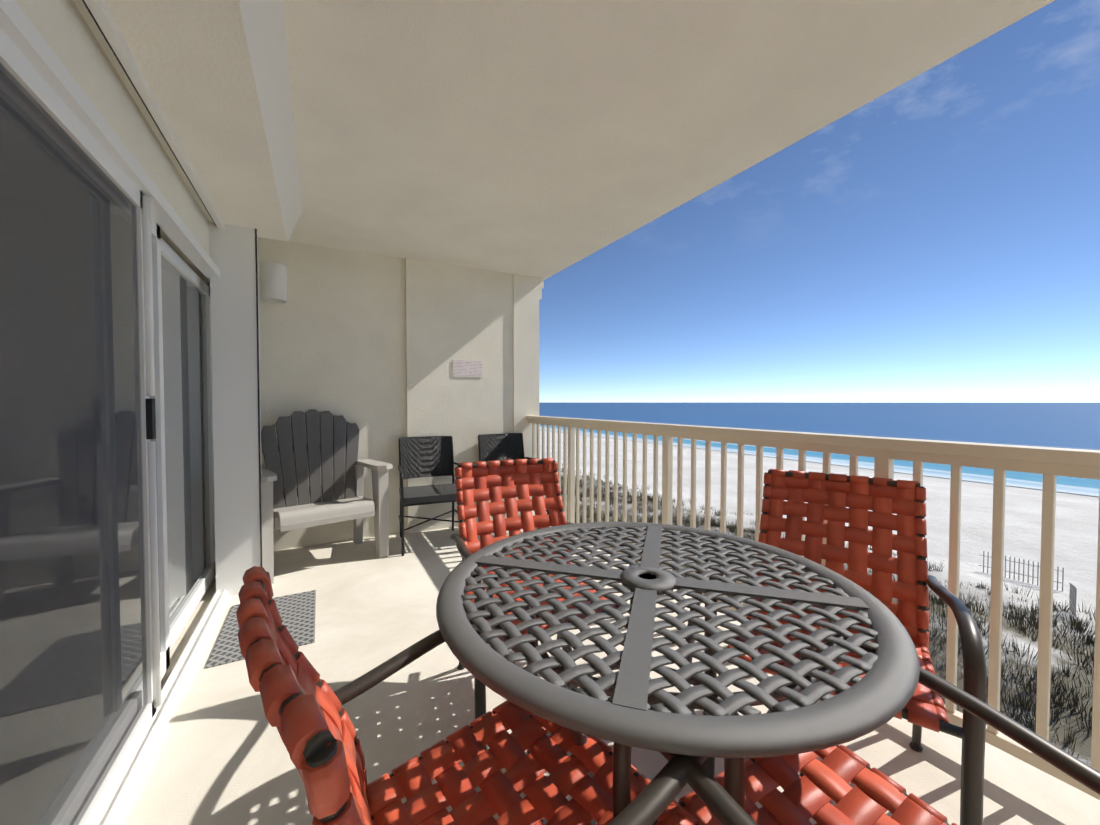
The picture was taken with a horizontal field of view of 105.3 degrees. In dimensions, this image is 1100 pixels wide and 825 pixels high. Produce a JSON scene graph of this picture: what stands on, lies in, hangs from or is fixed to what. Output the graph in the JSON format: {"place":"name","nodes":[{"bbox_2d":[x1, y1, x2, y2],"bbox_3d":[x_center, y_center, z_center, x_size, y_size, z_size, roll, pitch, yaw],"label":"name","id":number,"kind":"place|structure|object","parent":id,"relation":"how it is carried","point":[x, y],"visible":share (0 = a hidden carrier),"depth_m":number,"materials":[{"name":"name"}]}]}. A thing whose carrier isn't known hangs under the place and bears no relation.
{"place":"outdoors","nodes":[
{"label":"outdoors","id":0,"kind":"place"},
{"bbox_2d":[15,0,1099,824],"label":"balcony","id":1,"kind":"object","parent":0,"point":[473,174],"visible":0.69,"depth_m":2.05,"materials":[{"name":"paint"}]},
{"bbox_2d":[0,0,227,824],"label":"sliding door","id":2,"kind":"structure","parent":1,"relation":"on","point":[107,547],"depth_m":1.23,"materials":[{"name":"white metal"}]},
{"bbox_2d":[73,0,301,241],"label":"shutter housing","id":3,"kind":"object","parent":1,"relation":"on","point":[216,73],"visible":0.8,"depth_m":1.54,"materials":[{"name":"paint"}]},
{"bbox_2d":[82,0,215,225],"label":"shutter slot","id":4,"kind":"object","parent":3,"relation":"attached to","point":[92,16],"visible":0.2,"depth_m":1.46,"materials":[{"name":"grey metal"}]},
{"bbox_2d":[255,229,261,566],"bbox_3d":[-1.872,-0.004,2.700,0.011,2.330,0.009,-1,2,-29],"label":"cable","id":5,"kind":"object","parent":1,"relation":"attached to","point":[258,397],"visible":0.84,"depth_m":2.69,"materials":[{"name":"black rubber"}]},
{"bbox_2d":[205,590,315,667],"bbox_3d":[-1.554,1.166,2.330,0.440,0.009,0.670,-1,2,-29],"label":"door mat","id":6,"kind":"object","parent":1,"relation":"on","point":[297,611],"depth_m":2.29,"materials":[{"name":"fabric"}]},
{"bbox_2d":[261,262,286,302],"bbox_3d":[-2.191,-1.040,3.339,0.170,0.310,0.215,-1,2,-29],"label":"wall sconce","id":7,"kind":"object","parent":1,"relation":"attached to","point":[273,282],"depth_m":3.25,"materials":[{"name":"white metal"}]},
{"bbox_2d":[261,409,392,583],"bbox_3d":[-1.762,0.564,3.240,0.913,1.169,0.627,-1,2,-41],"label":"adirondack chair","id":8,"kind":"object","parent":1,"relation":"on","point":[334,439],"visible":0.96,"depth_m":3.32,"materials":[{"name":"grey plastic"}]},
{"bbox_2d":[398,436,458,555],"bbox_3d":[-1.054,0.685,3.717,0.559,0.906,0.586,-1,2,-25],"label":"wicker chair","id":9,"kind":"object","parent":1,"relation":"on","point":[426,456],"visible":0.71,"depth_m":3.86,"materials":[{"name":"black wicker"}]},
{"bbox_2d":[453,360,481,376],"bbox_3d":[-0.816,-0.434,4.163,0.300,0.160,0.006,-1,2,-29],"label":"wall sign","id":10,"kind":"object","parent":1,"relation":"attached to","point":[463,368],"visible":1,"depth_m":4.16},
{"bbox_2d":[236,566,744,824],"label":"patio chair","id":11,"kind":"object","parent":1,"relation":"on","point":[307,716],"depth_m":0.82,"materials":[{"name":"red plastic"}]},
{"bbox_2d":[478,433,549,526],"bbox_3d":[-0.382,0.676,4.085,0.559,0.906,0.586,-1,2,-29],"label":"wicker chair","id":12,"kind":"object","parent":1,"relation":"on","point":[502,446],"visible":0.23,"depth_m":4.29,"materials":[{"name":"black wicker"}]},
{"bbox_2d":[450,458,637,749],"bbox_3d":[-0.080,0.714,1.773,0.631,0.945,0.724,-1,1,-23],"label":"strap chair","id":13,"kind":"object","parent":1,"relation":"on","point":[494,476],"visible":0.44,"depth_m":2.00,"materials":[{"name":"red"}]},
{"bbox_2d":[436,522,919,824],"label":"patio table","id":14,"kind":"object","parent":1,"relation":"on","point":[638,707],"visible":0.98,"depth_m":0.90,"materials":[{"name":"grey metal"}]},
{"bbox_2d":[526,416,1099,799],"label":"railing","id":15,"kind":"object","parent":1,"relation":"on","point":[1050,464],"visible":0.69,"depth_m":1.57,"materials":[{"name":"beige"}]},
{"bbox_2d":[702,469,986,824],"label":"patio chair","id":16,"kind":"object","parent":1,"relation":"on","point":[883,499],"depth_m":1.50,"materials":[{"name":"red plastic"}]},
{"bbox_2d":[613,637,1099,824],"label":"strap chair","id":17,"kind":"object","parent":1,"relation":"on","point":[813,788],"visible":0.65,"depth_m":0.81,"materials":[{"name":"red plastic"}]},
{"bbox_2d":[540,429,1098,765],"bbox_3d":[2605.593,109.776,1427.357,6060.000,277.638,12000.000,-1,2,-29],"label":"beach ground","id":18,"kind":"structure","parent":0,"point":[1076,536],"depth_m":19.82,"materials":[{"name":"white sand"}]},
{"bbox_2d":[561,463,1095,762],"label":"dune grass clumps","id":19,"kind":"object","parent":18,"relation":"on","point":[1079,625],"visible":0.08,"depth_m":10.00,"materials":[{"name":"green plant"}]},
{"bbox_2d":[868,529,1076,617],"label":"sand fences","id":20,"kind":"object","parent":18,"relation":"on","point":[1072,596],"visible":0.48,"depth_m":14.63,"materials":[{"name":"beige wood"}]},
{"bbox_2d":[539,402,1099,496],"bbox_3d":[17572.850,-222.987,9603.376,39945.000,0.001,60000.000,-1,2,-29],"label":"sea","id":21,"kind":"structure","parent":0,"point":[1068,425],"depth_m":157.42,"materials":[{"name":"liquid"}]},
{"bbox_2d":[539,0,1099,402],"label":"sky","id":22,"kind":"structure","parent":0,"point":[937,240],"materials":[{"name":"blue"}]}
]}

